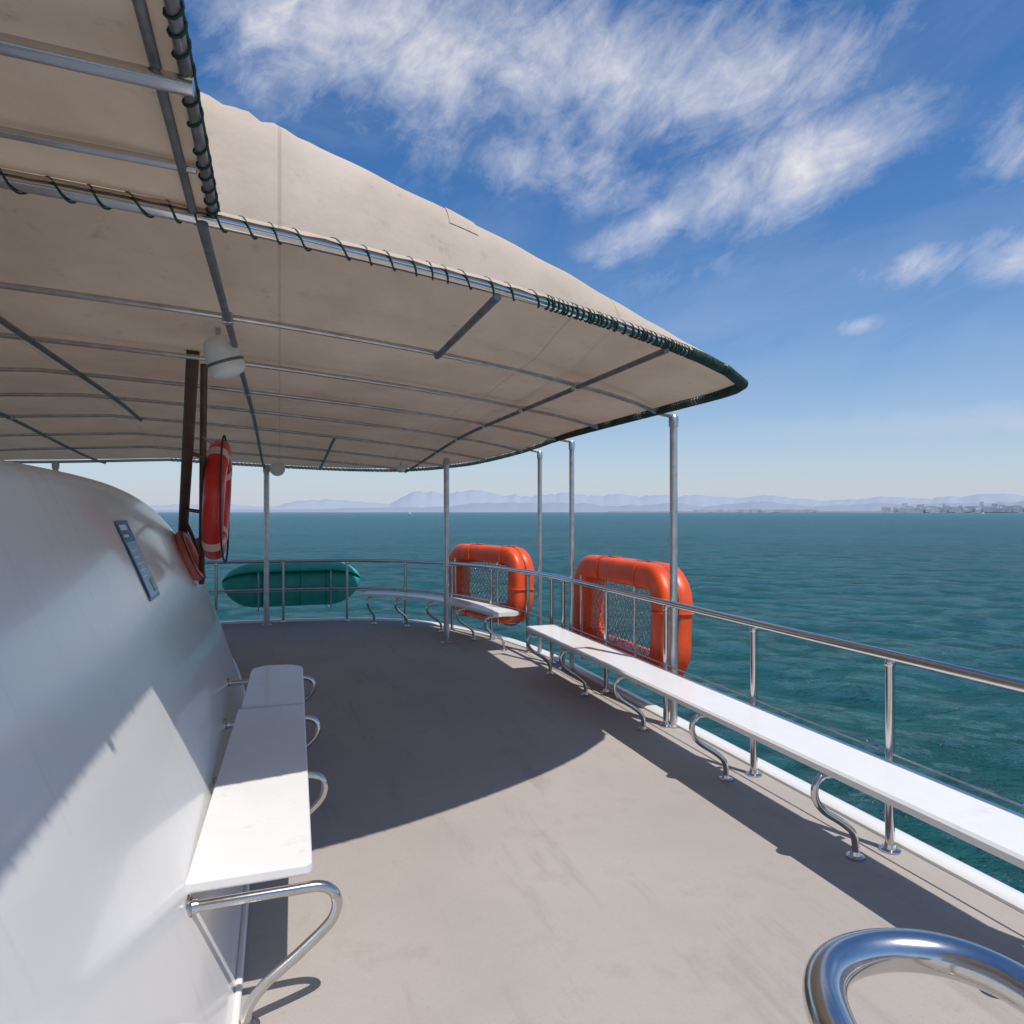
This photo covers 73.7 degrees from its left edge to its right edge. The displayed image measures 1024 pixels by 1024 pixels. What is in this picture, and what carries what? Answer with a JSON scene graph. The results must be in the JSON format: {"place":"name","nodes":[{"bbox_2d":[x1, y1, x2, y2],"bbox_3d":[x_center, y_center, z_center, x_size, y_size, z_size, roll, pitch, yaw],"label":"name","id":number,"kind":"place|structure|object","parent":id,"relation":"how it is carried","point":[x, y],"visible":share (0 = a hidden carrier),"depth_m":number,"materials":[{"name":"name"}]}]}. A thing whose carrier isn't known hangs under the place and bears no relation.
{"place":"outdoors","nodes":[
{"label":"outdoors","id":0,"kind":"place"},
{"bbox_2d":[0,460,249,1023],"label":"ship cabin","id":1,"kind":"object","parent":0,"point":[121,700],"visible":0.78,"depth_m":1.93,"materials":[{"name":"white paint"}]},
{"bbox_2d":[115,520,159,600],"bbox_3d":[-1.778,0.225,3.250,0.157,0.370,0.300,0,0,-19],"label":"information sign","id":2,"kind":"object","parent":1,"relation":"attached to","point":[139,561],"visible":1,"depth_m":3.23,"materials":[{"name":"blue plastic"}]},
{"bbox_2d":[6,0,1023,506],"label":"sky","id":3,"kind":"structure","parent":0,"point":[823,200],"materials":[{"name":"blue"}]},
{"bbox_2d":[150,490,1023,509],"bbox_3d":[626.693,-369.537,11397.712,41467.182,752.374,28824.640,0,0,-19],"label":"hills","id":4,"kind":"structure","parent":0,"point":[420,499],"depth_m":21377.72,"materials":[{"name":"grey"}]},
{"bbox_2d":[154,501,1023,511],"bbox_3d":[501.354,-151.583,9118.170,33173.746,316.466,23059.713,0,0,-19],"label":"hills","id":5,"kind":"structure","parent":0,"point":[522,507],"depth_m":16229.46,"materials":[{"name":"grey"}]},
{"bbox_2d":[157,512,1023,893],"bbox_3d":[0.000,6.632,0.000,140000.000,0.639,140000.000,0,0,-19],"label":"sea","id":6,"kind":"structure","parent":0,"point":[947,588],"depth_m":50.18,"materials":[{"name":"liquid"}]},
{"bbox_2d":[220,618,1023,913],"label":"ship hull","id":7,"kind":"object","parent":6,"relation":"on","point":[1011,897],"visible":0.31,"depth_m":3.89,"materials":[{"name":"white paint"}]},
{"bbox_2d":[0,0,221,225],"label":"canopy awning","id":8,"kind":"object","parent":7,"relation":"on","point":[104,93],"visible":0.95,"depth_m":1.58,"materials":[{"name":"white fabric"}]},
{"bbox_2d":[175,529,205,580],"bbox_3d":[-2.466,0.331,5.235,0.208,0.399,0.478,0,0,-19],"label":"life ring","id":9,"kind":"object","parent":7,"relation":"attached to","point":[187,550],"visible":0.86,"depth_m":5.08,"materials":[{"name":"orange plastic"}]},
{"bbox_2d":[178,350,214,584],"bbox_3d":[-2.236,-0.196,4.876,0.237,1.517,2.051,0,0,-28],"label":"support mast","id":10,"kind":"object","parent":7,"relation":"on","point":[190,394],"visible":0.78,"depth_m":4.59,"materials":[{"name":"brown metal"}]},
{"bbox_2d":[201,435,231,563],"bbox_3d":[-2.157,-0.090,5.002,0.178,0.942,0.853,0,0,-19],"label":"life ring","id":11,"kind":"object","parent":10,"relation":"attached to","point":[216,498],"visible":0.99,"depth_m":4.71,"materials":[{"name":"red plastic"}]},
{"bbox_2d":[185,704,342,1023],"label":"cabin bench","id":12,"kind":"object","parent":7,"relation":"on","point":[256,827],"visible":0.98,"depth_m":2.58,"materials":[{"name":"white paint"}]},
{"bbox_2d":[227,665,315,708],"bbox_3d":[-1.643,1.408,4.680,0.609,0.485,1.119,0,0,-19],"label":"cabin bench","id":13,"kind":"object","parent":7,"relation":"on","point":[273,685],"visible":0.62,"depth_m":4.61,"materials":[{"name":"white paint"}]},
{"bbox_2d":[222,562,360,611],"bbox_3d":[-3.397,1.138,10.600,2.040,0.769,0.462,0,0,-19],"label":"life float","id":14,"kind":"object","parent":7,"relation":"attached to","point":[297,575],"visible":0.85,"depth_m":10.45,"materials":[{"name":"plastic"}]},
{"bbox_2d":[0,92,748,727],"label":"canopy awning","id":15,"kind":"object","parent":7,"relation":"on","point":[360,316],"visible":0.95,"depth_m":3.63,"materials":[{"name":"white fabric"}]},
{"bbox_2d":[203,327,245,378],"bbox_3d":[-1.491,-0.820,3.541,0.204,0.261,0.189,0,0,-19],"label":"lamp","id":16,"kind":"object","parent":15,"relation":"attached to","point":[224,358],"visible":0.96,"depth_m":3.47,"materials":[{"name":"white plastic"}]},
{"bbox_2d":[269,461,284,475],"bbox_3d":[-3.408,-0.623,9.837,0.267,0.212,0.151,0,0,10],"label":"floodlight","id":17,"kind":"object","parent":15,"relation":"attached to","point":[277,468],"visible":1,"depth_m":9.80,"materials":[{"name":"white plastic"}]},
{"bbox_2d":[396,462,405,472],"bbox_3d":[-1.547,-0.630,9.509,0.150,0.160,0.150,0,0,-19],"label":"floodlight","id":18,"kind":"object","parent":15,"relation":"attached to","point":[400,469],"visible":0.94,"depth_m":9.46,"materials":[{"name":"white plastic"}]},
{"bbox_2d":[361,591,519,650],"bbox_3d":[-0.994,1.414,9.178,0.702,0.473,3.103,0,0,-45],"label":"deck bench","id":19,"kind":"object","parent":7,"relation":"on","point":[492,611],"visible":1,"depth_m":8.98,"materials":[{"name":"white paint"}]},
{"bbox_2d":[449,544,534,625],"bbox_3d":[-0.348,0.979,9.403,0.401,1.067,1.754,0,0,-37],"label":"life float","id":20,"kind":"object","parent":7,"relation":"attached to","point":[514,557],"visible":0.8,"depth_m":9.02,"materials":[{"name":"plastic"}]},
{"bbox_2d":[205,559,1023,854],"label":"ship railing","id":21,"kind":"object","parent":7,"relation":"attached to","point":[891,658],"visible":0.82,"depth_m":4.47,"materials":[{"name":"silver metal"}]},
{"bbox_2d":[574,555,693,684],"bbox_3d":[1.050,0.981,6.463,0.397,1.095,1.875,0,0,-19],"label":"life float","id":22,"kind":"object","parent":21,"relation":"attached to","point":[653,577],"visible":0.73,"depth_m":6.09,"materials":[{"name":"plastic"}]},
{"bbox_2d":[221,621,1023,1023],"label":"ship deck","id":23,"kind":"structure","parent":7,"relation":"attached to","point":[513,835],"depth_m":3.12,"materials":[{"name":"grey paint"}]},
{"bbox_2d":[525,625,1023,868],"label":"deck bench","id":24,"kind":"object","parent":7,"relation":"on","point":[997,830],"visible":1,"depth_m":3.30,"materials":[{"name":"white paint"}]},
{"bbox_2d":[802,928,1023,1023],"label":"stair handrail","id":25,"kind":"object","parent":7,"relation":"on","point":[836,967],"visible":1,"depth_m":0.89,"materials":[{"name":"metal"}]},
{"bbox_2d":[608,510,1023,512],"bbox_3d":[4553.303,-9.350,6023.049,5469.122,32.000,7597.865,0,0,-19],"label":"coastline","id":26,"kind":"structure","parent":6,"relation":"on","point":[891,511],"depth_m":7216.70,"materials":[{"name":"grey"}]},
{"bbox_2d":[693,502,1023,511],"bbox_3d":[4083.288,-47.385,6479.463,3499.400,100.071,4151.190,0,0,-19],"label":"coastal city","id":27,"kind":"object","parent":26,"relation":"on","point":[980,508],"visible":0.84,"depth_m":6491.85}
]}

